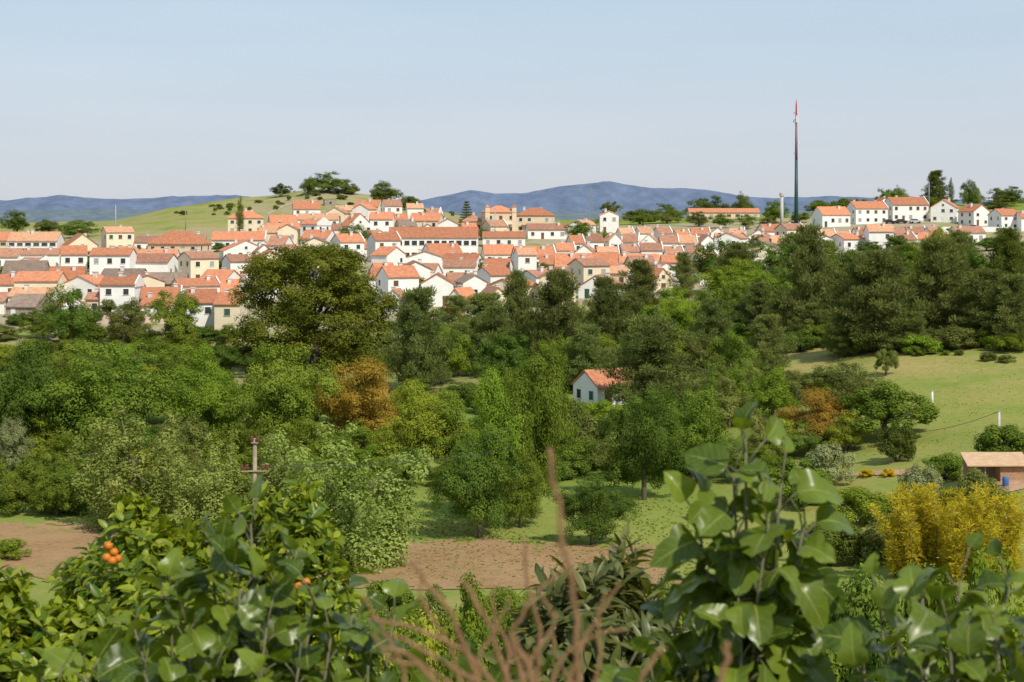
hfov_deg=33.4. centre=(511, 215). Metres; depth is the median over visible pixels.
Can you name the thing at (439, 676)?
dry stem
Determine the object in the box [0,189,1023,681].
ground
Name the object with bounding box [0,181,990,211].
hills
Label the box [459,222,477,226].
house
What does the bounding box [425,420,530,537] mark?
broadleaf tree
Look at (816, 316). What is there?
pine tree
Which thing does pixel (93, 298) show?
house
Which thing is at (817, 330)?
shrub
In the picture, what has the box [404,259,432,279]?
house
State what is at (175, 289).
house
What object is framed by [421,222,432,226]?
house
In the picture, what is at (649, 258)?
house
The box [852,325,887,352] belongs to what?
shrub
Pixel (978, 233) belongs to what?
house
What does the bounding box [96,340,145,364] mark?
broadleaf tree
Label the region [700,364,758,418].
broadleaf tree
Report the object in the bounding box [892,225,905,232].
house
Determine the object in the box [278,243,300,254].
house
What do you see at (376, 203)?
house
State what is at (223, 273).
house
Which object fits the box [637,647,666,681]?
dry stem
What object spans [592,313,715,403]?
pine tree
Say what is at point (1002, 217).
house
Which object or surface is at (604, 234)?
broadleaf tree
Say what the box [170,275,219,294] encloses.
house
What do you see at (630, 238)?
house
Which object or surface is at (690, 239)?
house
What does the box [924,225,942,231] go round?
house
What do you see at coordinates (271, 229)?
house
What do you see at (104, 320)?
garden wall
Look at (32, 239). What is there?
house
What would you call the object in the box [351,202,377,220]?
house
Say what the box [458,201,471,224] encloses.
conifer tree
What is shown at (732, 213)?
farm building
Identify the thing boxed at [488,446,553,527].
broadleaf tree
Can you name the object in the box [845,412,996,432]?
power cable
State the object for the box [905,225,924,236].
house
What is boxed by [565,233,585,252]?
house
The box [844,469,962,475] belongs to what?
farm track
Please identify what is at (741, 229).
house
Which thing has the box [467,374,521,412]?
broadleaf tree
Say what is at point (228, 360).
broadleaf tree
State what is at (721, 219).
broadleaf tree
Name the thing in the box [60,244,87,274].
house
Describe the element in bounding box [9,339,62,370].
broadleaf tree
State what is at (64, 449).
poplar tree
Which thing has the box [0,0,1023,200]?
sky
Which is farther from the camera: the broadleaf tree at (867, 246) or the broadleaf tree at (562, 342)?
the broadleaf tree at (867, 246)
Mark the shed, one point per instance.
(1000, 465)
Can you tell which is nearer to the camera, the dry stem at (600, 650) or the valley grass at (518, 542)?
the dry stem at (600, 650)
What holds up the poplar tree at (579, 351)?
on the ground at (970, 369)
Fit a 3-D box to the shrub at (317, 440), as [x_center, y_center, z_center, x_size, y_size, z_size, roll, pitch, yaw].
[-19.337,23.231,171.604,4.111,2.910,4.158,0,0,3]
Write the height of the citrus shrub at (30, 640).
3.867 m
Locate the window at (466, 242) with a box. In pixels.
[463,240,469,245]
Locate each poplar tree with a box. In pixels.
[0,454,49,499]
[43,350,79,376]
[53,417,140,473]
[150,349,209,378]
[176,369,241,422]
[198,422,264,472]
[231,433,333,532]
[239,420,306,467]
[268,419,430,573]
[561,341,607,386]
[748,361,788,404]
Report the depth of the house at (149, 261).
381.08 m
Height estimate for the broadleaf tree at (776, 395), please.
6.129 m
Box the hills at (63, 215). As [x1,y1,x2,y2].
[0,209,812,222]
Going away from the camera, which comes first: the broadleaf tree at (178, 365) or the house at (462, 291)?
the broadleaf tree at (178, 365)
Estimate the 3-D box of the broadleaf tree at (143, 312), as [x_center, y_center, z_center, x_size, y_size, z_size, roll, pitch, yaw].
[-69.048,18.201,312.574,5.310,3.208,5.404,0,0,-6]
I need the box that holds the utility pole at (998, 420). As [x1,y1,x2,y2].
[997,411,1000,448]
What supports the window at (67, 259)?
in the house at (73, 255)
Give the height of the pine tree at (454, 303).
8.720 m
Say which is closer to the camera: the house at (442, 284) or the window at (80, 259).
the house at (442, 284)
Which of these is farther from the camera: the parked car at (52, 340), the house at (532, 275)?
the house at (532, 275)
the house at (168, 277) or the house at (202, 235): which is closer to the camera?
the house at (168, 277)
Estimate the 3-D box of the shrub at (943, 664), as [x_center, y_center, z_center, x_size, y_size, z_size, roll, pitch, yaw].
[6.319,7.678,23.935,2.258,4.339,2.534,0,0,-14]
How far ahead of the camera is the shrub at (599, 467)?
158.57 m
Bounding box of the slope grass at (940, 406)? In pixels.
[719,356,1023,460]
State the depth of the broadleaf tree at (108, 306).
318.62 m
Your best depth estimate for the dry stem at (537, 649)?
2.20 m
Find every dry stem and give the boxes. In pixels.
[362,596,405,681]
[368,617,494,681]
[373,634,451,681]
[384,635,481,681]
[384,646,437,681]
[407,559,480,679]
[419,578,462,681]
[461,581,510,681]
[469,596,509,681]
[491,586,510,681]
[508,565,565,681]
[509,634,535,681]
[523,612,557,681]
[524,538,541,681]
[539,592,573,681]
[547,447,581,681]
[550,628,628,681]
[566,583,621,681]
[593,591,605,681]
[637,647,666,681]
[716,641,730,681]
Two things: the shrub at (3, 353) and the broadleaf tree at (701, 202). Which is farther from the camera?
the broadleaf tree at (701, 202)
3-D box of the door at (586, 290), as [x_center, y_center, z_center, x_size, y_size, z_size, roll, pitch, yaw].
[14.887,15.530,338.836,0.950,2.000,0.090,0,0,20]
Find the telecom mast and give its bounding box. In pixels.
[793,100,798,222]
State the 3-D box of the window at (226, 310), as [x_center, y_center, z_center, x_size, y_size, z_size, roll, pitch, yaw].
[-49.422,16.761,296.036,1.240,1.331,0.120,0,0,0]
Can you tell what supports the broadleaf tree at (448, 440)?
on the ground at (970, 369)
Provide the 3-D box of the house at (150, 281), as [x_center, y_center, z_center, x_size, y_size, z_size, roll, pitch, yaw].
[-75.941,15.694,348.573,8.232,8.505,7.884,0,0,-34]
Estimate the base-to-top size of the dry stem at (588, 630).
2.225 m
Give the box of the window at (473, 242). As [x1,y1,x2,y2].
[471,240,476,245]
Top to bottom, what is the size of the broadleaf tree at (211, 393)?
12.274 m
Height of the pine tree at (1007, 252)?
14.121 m
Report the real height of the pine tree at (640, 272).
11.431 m
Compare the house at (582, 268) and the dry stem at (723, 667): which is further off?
the house at (582, 268)
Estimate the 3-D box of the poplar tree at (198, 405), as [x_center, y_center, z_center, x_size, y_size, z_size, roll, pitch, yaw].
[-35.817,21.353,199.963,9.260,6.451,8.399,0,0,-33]
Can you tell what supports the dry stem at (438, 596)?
on the ground at (970, 369)
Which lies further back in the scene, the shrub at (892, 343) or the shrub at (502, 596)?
the shrub at (892, 343)
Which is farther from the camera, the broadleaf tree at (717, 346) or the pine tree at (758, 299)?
the pine tree at (758, 299)
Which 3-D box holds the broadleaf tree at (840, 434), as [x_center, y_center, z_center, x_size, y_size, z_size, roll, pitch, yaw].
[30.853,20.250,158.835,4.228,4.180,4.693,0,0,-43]
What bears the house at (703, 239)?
on the ground at (970, 369)
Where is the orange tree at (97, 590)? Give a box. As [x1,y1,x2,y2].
[20,472,394,681]
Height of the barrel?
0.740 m
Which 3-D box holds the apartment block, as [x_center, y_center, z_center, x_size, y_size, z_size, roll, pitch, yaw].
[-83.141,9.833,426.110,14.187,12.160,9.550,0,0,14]
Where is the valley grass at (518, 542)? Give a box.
[395,494,707,581]
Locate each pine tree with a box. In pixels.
[371,284,463,389]
[434,295,482,334]
[444,320,481,375]
[461,291,504,335]
[463,305,532,370]
[490,267,540,359]
[512,267,585,352]
[558,323,616,383]
[581,274,631,345]
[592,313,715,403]
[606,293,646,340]
[614,258,660,312]
[665,251,701,300]
[682,296,736,366]
[682,308,698,331]
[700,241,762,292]
[731,281,771,331]
[735,313,799,371]
[754,287,804,335]
[763,232,800,285]
[771,223,844,330]
[784,302,834,344]
[813,270,871,328]
[814,247,935,351]
[821,314,863,357]
[885,244,919,266]
[888,275,914,318]
[894,310,933,346]
[898,234,985,336]
[919,170,949,201]
[929,270,968,321]
[940,267,1023,339]
[946,230,988,283]
[974,273,1023,347]
[983,226,1023,278]
[992,241,1023,275]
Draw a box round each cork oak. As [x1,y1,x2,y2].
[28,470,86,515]
[836,379,940,439]
[873,348,899,375]
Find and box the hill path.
[265,196,318,213]
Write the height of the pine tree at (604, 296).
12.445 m
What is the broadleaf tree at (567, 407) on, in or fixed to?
on the ground at (970, 369)
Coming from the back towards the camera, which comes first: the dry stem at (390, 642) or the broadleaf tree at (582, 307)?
the broadleaf tree at (582, 307)
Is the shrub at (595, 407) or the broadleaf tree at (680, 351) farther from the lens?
the broadleaf tree at (680, 351)
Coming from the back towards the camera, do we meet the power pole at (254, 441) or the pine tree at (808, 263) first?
the pine tree at (808, 263)
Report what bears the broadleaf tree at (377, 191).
on the ground at (970, 369)
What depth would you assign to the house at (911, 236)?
475.97 m
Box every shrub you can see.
[0,344,16,369]
[0,480,39,515]
[0,537,31,559]
[0,559,94,681]
[5,312,31,324]
[22,338,35,345]
[34,486,95,514]
[37,336,87,364]
[73,322,108,341]
[75,342,99,356]
[83,481,139,499]
[89,312,103,322]
[116,350,150,370]
[124,336,174,359]
[131,328,158,343]
[138,425,172,451]
[147,344,196,360]
[163,501,175,511]
[171,338,229,353]
[182,325,219,340]
[204,432,249,453]
[212,340,252,363]
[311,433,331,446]
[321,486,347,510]
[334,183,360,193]
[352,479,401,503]
[359,576,420,634]
[368,339,403,362]
[374,614,487,681]
[376,601,450,676]
[398,195,420,208]
[409,583,450,626]
[420,571,501,680]
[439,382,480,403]
[459,592,522,681]
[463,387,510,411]
[481,585,535,624]
[483,628,533,680]
[525,341,537,356]
[537,262,553,267]
[555,452,591,479]
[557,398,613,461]
[566,398,621,424]
[579,437,605,469]
[596,447,626,478]
[607,339,627,347]
[617,401,650,423]
[643,571,692,677]
[673,341,727,356]
[682,602,733,675]
[695,323,744,342]
[720,322,756,341]
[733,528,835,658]
[741,330,781,343]
[771,456,835,507]
[782,330,820,351]
[783,370,794,388]
[790,625,875,681]
[793,370,822,387]
[799,323,827,347]
[799,559,904,681]
[800,520,863,565]
[805,442,857,483]
[813,381,836,390]
[818,333,870,350]
[820,238,840,253]
[829,198,852,206]
[831,485,893,524]
[837,507,899,563]
[845,198,867,205]
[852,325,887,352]
[858,469,874,476]
[869,332,919,351]
[876,423,917,461]
[876,557,970,681]
[880,494,903,509]
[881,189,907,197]
[881,468,895,476]
[896,460,942,507]
[901,334,942,352]
[910,348,926,355]
[920,452,963,480]
[921,641,1014,681]
[925,197,940,204]
[929,325,981,349]
[938,486,964,507]
[939,350,949,354]
[954,350,963,354]
[955,467,1010,517]
[956,543,1023,681]
[962,323,998,345]
[973,423,1023,453]
[979,352,997,360]
[983,333,1023,351]
[989,494,1011,510]
[997,354,1016,362]
[1000,198,1023,202]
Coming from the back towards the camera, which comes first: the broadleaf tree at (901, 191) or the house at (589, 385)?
the broadleaf tree at (901, 191)
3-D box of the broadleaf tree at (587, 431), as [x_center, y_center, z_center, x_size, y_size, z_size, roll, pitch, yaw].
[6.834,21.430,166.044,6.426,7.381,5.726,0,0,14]
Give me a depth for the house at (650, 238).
473.75 m
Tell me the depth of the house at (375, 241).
446.77 m
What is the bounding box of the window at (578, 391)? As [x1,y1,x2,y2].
[576,388,581,398]
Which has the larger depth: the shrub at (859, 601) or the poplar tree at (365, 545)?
the poplar tree at (365, 545)
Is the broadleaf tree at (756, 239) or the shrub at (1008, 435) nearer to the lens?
the shrub at (1008, 435)
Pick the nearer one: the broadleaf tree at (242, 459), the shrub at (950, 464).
the shrub at (950, 464)
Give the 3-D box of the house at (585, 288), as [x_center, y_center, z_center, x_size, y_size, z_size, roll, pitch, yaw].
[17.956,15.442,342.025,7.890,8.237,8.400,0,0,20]
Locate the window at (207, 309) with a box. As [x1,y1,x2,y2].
[205,307,210,313]
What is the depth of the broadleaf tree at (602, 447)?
157.98 m
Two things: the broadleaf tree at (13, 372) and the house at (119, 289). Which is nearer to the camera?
the broadleaf tree at (13, 372)
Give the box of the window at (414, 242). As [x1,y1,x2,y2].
[411,240,417,245]
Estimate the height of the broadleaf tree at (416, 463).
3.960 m
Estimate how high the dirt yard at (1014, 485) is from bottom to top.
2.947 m
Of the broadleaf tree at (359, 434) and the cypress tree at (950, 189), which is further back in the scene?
the cypress tree at (950, 189)
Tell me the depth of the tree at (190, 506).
130.09 m
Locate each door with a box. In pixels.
[585,289,588,298]
[605,390,611,404]
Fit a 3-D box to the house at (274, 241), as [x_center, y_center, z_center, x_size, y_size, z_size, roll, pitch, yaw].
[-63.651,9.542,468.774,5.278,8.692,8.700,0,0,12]
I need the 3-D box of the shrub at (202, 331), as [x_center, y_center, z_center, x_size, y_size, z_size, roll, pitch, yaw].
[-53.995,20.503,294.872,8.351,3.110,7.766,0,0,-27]
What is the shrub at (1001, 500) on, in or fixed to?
on the ground at (970, 369)
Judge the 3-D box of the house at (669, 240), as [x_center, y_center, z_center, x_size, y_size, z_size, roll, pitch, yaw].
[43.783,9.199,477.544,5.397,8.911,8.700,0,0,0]
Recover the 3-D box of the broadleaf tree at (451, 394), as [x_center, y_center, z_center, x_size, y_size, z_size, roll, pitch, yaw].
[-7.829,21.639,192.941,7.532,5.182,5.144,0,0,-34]
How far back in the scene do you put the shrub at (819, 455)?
142.85 m
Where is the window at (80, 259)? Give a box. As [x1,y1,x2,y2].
[78,257,82,262]
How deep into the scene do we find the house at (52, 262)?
379.49 m
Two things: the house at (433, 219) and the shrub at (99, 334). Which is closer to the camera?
the shrub at (99, 334)
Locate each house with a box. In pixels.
[0,232,10,247]
[0,245,23,269]
[0,271,16,291]
[0,292,8,313]
[1,259,49,273]
[4,294,52,316]
[7,230,64,247]
[7,284,60,301]
[13,269,67,294]
[20,246,59,265]
[21,256,58,265]
[49,266,85,279]
[54,291,86,309]
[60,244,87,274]
[62,233,98,255]
[63,271,103,300]
[84,288,99,313]
[89,245,137,273]
[99,272,143,314]
[101,225,134,247]
[101,266,146,275]
[115,244,139,253]
[128,271,165,286]
[133,234,158,248]
[136,250,177,271]
[138,292,181,314]
[139,248,179,256]
[140,283,182,300]
[143,271,188,286]
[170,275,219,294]
[177,248,219,277]
[185,287,216,327]
[197,231,206,239]
[199,267,240,280]
[211,229,267,250]
[213,289,246,339]
[218,238,257,258]
[220,278,239,291]
[221,252,260,273]
[227,208,263,230]
[239,274,277,300]
[253,242,268,253]
[258,224,279,241]
[258,248,278,277]
[266,221,299,228]
[266,235,293,251]
[267,214,297,222]
[277,222,299,243]
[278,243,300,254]
[292,199,320,215]
[297,212,339,222]
[299,217,331,236]
[299,228,334,245]
[302,234,330,264]
[323,199,336,205]
[326,206,349,221]
[330,231,364,263]
[331,223,342,233]
[336,204,352,214]
[342,213,369,232]
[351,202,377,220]
[354,198,381,211]
[364,238,366,255]
[366,231,400,261]
[367,228,383,234]
[368,261,393,275]
[369,210,394,231]
[369,213,408,226]
[369,266,380,291]
[370,243,406,264]
[376,262,419,300]
[380,199,402,212]
[385,287,404,313]
[394,217,417,226]
[402,263,442,273]
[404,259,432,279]
[405,201,423,217]
[406,249,443,270]
[409,211,443,226]
[419,271,455,306]
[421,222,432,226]
[421,243,462,255]
[426,206,442,214]
[438,217,458,226]
[443,251,483,269]
[443,257,476,275]
[446,270,472,287]
[449,285,476,315]
[454,270,488,293]
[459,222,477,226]
[460,212,481,232]
[477,265,510,283]
[480,284,507,311]
[481,218,507,238]
[481,243,514,261]
[482,229,525,245]
[482,257,513,271]
[486,277,537,304]
[510,244,555,269]
[513,245,537,270]
[516,206,555,230]
[523,266,547,283]
[525,222,567,238]
[537,266,567,271]
[538,265,575,305]
[539,254,553,265]
[554,240,575,252]
[554,251,592,267]
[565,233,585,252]
[567,218,597,232]
[567,254,610,292]
[571,367,636,404]
[575,241,595,252]
[578,272,623,298]
[585,232,603,249]
[592,251,618,265]
[596,243,619,253]
[598,209,619,232]
[604,232,622,245]
[610,264,636,284]
[615,225,634,243]
[619,242,640,253]
[619,251,659,265]
[622,232,639,243]
[624,254,654,265]
[635,225,652,242]
[638,265,674,291]
[639,240,663,255]
[640,231,658,242]
[650,260,678,283]
[653,225,672,239]
[658,233,679,245]
[659,251,678,265]
[663,245,683,254]
[672,229,690,234]
[678,233,697,246]
[683,242,703,254]
[684,262,707,284]
[689,250,717,261]
[690,227,710,237]
[697,233,713,248]
[710,225,725,237]
[713,230,747,253]
[722,242,760,259]
[729,226,744,233]
[741,230,750,240]
[748,227,770,238]
[751,232,771,242]
[752,241,780,259]
[755,223,778,236]
[771,234,787,243]
[773,222,803,234]
[811,206,850,226]
[817,227,835,236]
[818,234,834,242]
[831,231,864,251]
[836,229,850,233]
[846,200,888,223]
[851,226,864,236]
[863,222,894,251]
[876,196,885,200]
[884,196,928,221]
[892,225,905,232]
[894,230,917,242]
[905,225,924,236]
[917,231,947,242]
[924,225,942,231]
[930,198,959,222]
[947,225,985,241]
[957,203,990,225]
[987,208,1016,227]
[1016,210,1023,230]
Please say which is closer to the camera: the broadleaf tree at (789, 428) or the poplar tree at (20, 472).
the poplar tree at (20, 472)
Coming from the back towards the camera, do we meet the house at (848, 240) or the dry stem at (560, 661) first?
the house at (848, 240)
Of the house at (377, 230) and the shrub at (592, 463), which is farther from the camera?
the house at (377, 230)
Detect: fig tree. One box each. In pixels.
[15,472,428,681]
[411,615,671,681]
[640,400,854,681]
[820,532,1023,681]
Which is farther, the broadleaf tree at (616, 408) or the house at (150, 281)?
the house at (150, 281)
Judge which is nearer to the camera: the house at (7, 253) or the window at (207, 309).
the window at (207, 309)
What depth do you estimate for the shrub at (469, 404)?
204.92 m
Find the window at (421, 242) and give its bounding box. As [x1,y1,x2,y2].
[419,240,424,245]
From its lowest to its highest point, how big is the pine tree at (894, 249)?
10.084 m
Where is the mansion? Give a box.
[480,205,516,230]
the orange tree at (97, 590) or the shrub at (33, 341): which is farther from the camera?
the shrub at (33, 341)
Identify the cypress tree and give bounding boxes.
[236,194,245,230]
[948,178,954,202]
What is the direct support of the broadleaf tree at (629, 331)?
on the ground at (970, 369)
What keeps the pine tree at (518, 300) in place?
on the ground at (970, 369)
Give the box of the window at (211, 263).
[209,261,214,266]
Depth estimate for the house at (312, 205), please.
594.33 m
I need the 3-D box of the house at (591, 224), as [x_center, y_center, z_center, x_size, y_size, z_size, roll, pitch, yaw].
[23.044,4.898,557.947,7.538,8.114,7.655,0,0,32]
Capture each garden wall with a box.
[101,315,164,323]
[942,227,1007,231]
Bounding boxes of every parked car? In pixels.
[38,337,59,343]
[198,332,216,339]
[883,219,895,223]
[895,219,907,222]
[909,219,921,222]
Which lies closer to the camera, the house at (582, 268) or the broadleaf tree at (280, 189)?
the house at (582, 268)
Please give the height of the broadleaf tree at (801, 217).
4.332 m
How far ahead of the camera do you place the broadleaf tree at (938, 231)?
357.73 m
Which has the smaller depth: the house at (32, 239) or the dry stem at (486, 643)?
the dry stem at (486, 643)
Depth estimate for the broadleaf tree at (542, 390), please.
136.66 m
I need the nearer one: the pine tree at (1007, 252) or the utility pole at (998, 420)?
the utility pole at (998, 420)
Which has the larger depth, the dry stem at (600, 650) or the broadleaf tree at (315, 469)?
the broadleaf tree at (315, 469)
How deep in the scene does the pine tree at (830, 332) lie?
214.18 m
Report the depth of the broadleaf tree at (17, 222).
596.08 m
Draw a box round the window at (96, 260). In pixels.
[93,258,98,263]
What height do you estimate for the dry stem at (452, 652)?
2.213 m
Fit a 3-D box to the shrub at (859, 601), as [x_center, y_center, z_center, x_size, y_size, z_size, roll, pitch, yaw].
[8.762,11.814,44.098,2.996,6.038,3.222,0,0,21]
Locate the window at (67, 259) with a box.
[65,257,69,262]
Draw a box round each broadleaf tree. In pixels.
[0,209,29,231]
[0,323,22,339]
[0,332,66,468]
[0,344,16,368]
[0,416,35,477]
[0,425,40,469]
[2,361,35,412]
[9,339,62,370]
[18,316,58,337]
[19,337,191,454]
[21,416,74,464]
[22,308,41,322]
[26,444,77,487]
[33,219,63,231]
[34,283,100,340]
[51,327,85,341]
[55,219,101,235]
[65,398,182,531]
[68,455,138,487]
[71,355,117,373]
[87,251,89,272]
[93,353,166,409]
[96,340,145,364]
[97,299,123,314]
[98,412,162,458]
[103,296,152,345]
[126,447,165,481]
[129,311,147,320]
[129,354,205,423]
[137,353,170,376]
[142,451,204,482]
[143,287,203,342]
[147,413,210,457]
[154,326,200,343]
[166,343,261,437]
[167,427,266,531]
[180,345,220,374]
[209,344,259,377]
[211,242,225,249]
[214,323,241,342]
[215,447,264,491]
[220,341,343,450]
[240,362,309,411]
[258,447,317,484]
[269,183,295,196]
[278,416,335,461]
[292,456,330,482]
[298,177,317,193]
[298,374,341,421]
[311,171,349,192]
[313,357,417,446]
[318,419,407,466]
[327,441,406,487]
[337,222,370,237]
[339,376,388,418]
[365,378,459,480]
[369,181,403,199]
[378,345,435,384]
[381,307,436,337]
[388,383,431,410]
[392,446,430,482]
[416,394,476,463]
[424,323,472,384]
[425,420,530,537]
[426,456,463,481]
[428,385,467,414]
[447,366,535,522]
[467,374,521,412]
[469,330,528,385]
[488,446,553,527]
[491,332,529,388]
[491,343,576,517]
[497,339,568,385]
[509,377,546,404]
[540,456,565,480]
[541,330,583,383]
[541,425,594,462]
[549,398,592,419]
[551,469,643,544]
[563,220,593,235]
[575,294,622,327]
[577,333,622,367]
[590,438,625,479]
[595,384,694,499]
[598,230,608,237]
[599,200,622,212]
[599,400,641,422]
[605,328,647,370]
[620,208,658,223]
[624,387,683,423]
[632,211,657,224]
[634,334,683,372]
[638,454,681,479]
[639,286,703,336]
[652,202,685,222]
[653,386,733,480]
[655,213,677,223]
[671,373,701,418]
[676,335,735,383]
[682,196,730,214]
[683,257,778,300]
[685,211,712,226]
[692,233,748,287]
[693,288,730,324]
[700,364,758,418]
[701,365,730,387]
[702,329,762,379]
[707,375,759,427]
[711,213,734,225]
[717,280,753,325]
[718,366,762,393]
[723,432,754,473]
[728,444,783,473]
[731,191,753,207]
[733,215,758,228]
[737,241,791,283]
[739,408,791,461]
[740,365,800,418]
[743,420,785,446]
[747,234,765,247]
[750,270,798,305]
[757,413,798,453]
[758,215,778,223]
[761,200,789,219]
[766,369,821,405]
[776,386,852,448]
[788,212,810,221]
[790,421,833,451]
[802,200,836,212]
[808,358,884,397]
[821,246,838,265]
[822,411,871,452]
[824,246,871,282]
[826,379,881,425]
[854,240,881,250]
[874,188,890,199]
[882,234,919,248]
[889,240,924,290]
[893,184,908,196]
[900,289,939,321]
[917,225,950,252]
[959,179,980,203]
[961,187,985,203]
[964,246,992,282]
[971,237,995,250]
[982,199,1017,208]
[984,232,1018,248]
[985,186,1023,203]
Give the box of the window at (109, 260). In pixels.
[107,258,112,263]
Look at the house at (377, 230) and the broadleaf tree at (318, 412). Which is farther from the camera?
the house at (377, 230)
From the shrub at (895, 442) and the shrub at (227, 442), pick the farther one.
the shrub at (227, 442)
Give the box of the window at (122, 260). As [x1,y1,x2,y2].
[120,258,125,263]
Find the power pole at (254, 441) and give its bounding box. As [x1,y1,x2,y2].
[240,436,268,501]
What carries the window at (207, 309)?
in the house at (206, 297)
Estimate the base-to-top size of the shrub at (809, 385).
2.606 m
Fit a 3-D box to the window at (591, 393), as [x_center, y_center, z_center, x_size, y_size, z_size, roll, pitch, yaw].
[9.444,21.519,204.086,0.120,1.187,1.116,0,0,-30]
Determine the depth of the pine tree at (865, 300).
211.87 m
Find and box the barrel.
[1002,476,1008,486]
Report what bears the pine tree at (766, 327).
on the ground at (970, 369)
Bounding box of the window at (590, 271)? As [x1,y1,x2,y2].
[588,269,592,274]
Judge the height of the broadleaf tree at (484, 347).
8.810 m
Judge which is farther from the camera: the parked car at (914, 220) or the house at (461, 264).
the parked car at (914, 220)
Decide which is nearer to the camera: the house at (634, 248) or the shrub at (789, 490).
the shrub at (789, 490)
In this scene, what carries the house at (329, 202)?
on the ground at (970, 369)
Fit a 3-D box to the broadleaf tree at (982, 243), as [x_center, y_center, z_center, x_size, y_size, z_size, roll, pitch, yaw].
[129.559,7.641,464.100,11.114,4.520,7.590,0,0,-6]
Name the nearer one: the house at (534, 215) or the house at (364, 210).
the house at (534, 215)
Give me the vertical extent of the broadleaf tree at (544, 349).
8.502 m
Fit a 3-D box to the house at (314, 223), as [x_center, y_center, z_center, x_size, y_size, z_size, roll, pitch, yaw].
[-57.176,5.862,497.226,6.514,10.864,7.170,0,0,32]
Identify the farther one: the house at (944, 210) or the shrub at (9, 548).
the house at (944, 210)
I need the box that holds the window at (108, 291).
[106,289,111,294]
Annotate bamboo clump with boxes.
[867,479,1023,582]
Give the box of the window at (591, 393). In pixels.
[589,390,593,400]
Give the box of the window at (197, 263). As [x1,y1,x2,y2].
[195,261,200,266]
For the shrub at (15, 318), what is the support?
on the ground at (970, 369)
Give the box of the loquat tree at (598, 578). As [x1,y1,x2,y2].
[482,522,705,681]
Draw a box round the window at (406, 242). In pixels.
[404,240,409,245]
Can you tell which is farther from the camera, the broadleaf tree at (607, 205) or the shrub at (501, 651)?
the broadleaf tree at (607, 205)
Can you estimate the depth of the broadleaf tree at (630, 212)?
622.23 m
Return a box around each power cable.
[249,446,512,467]
[314,445,525,466]
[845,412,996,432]
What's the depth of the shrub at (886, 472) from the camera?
142.69 m
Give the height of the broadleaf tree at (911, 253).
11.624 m
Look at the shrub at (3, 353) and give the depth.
254.83 m
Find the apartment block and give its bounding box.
[146,231,212,253]
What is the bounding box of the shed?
[960,452,1023,481]
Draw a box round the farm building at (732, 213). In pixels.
[687,208,759,220]
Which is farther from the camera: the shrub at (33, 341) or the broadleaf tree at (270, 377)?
the shrub at (33, 341)
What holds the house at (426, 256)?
on the ground at (970, 369)
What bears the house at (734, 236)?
on the ground at (970, 369)
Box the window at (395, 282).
[393,280,398,286]
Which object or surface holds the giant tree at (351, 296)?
on the ground at (970, 369)
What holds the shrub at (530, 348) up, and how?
on the ground at (970, 369)
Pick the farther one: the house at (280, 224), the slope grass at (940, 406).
the house at (280, 224)
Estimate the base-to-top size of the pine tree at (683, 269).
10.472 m
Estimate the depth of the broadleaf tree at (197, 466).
148.26 m
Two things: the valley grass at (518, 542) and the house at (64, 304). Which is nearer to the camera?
the valley grass at (518, 542)
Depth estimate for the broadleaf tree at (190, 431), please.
161.22 m
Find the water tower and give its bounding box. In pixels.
[779,192,783,222]
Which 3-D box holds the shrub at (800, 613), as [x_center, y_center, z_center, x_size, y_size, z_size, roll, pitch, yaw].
[8.930,13.535,54.891,3.621,7.124,4.064,0,0,7]
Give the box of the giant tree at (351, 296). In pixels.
[225,237,401,375]
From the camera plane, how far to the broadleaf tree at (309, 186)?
676.27 m
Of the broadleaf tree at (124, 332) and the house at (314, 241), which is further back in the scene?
the house at (314, 241)
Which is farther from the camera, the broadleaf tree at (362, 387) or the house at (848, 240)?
the house at (848, 240)
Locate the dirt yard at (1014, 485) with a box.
[945,476,1023,491]
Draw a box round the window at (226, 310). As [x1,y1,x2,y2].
[224,308,229,315]
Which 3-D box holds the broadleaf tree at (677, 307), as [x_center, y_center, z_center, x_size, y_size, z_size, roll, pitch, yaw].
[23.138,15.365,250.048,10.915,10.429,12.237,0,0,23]
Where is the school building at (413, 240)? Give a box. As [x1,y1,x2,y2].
[389,227,478,257]
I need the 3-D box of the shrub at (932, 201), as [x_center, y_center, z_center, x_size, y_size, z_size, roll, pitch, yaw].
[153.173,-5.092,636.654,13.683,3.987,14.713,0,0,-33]
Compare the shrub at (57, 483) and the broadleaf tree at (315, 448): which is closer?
the shrub at (57, 483)
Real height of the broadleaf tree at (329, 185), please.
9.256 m
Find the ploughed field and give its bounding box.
[0,521,680,589]
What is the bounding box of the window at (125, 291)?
[123,289,128,294]
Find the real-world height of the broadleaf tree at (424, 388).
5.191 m
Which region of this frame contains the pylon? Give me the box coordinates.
[587,187,594,219]
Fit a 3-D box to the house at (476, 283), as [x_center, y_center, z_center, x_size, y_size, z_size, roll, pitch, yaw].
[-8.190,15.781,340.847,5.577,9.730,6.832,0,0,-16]
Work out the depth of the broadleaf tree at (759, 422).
154.20 m
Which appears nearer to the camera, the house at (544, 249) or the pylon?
the house at (544, 249)
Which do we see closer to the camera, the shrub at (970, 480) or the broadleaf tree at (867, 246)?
the shrub at (970, 480)
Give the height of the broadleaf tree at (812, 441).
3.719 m
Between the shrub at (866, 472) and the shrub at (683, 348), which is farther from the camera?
the shrub at (683, 348)
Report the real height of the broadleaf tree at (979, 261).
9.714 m

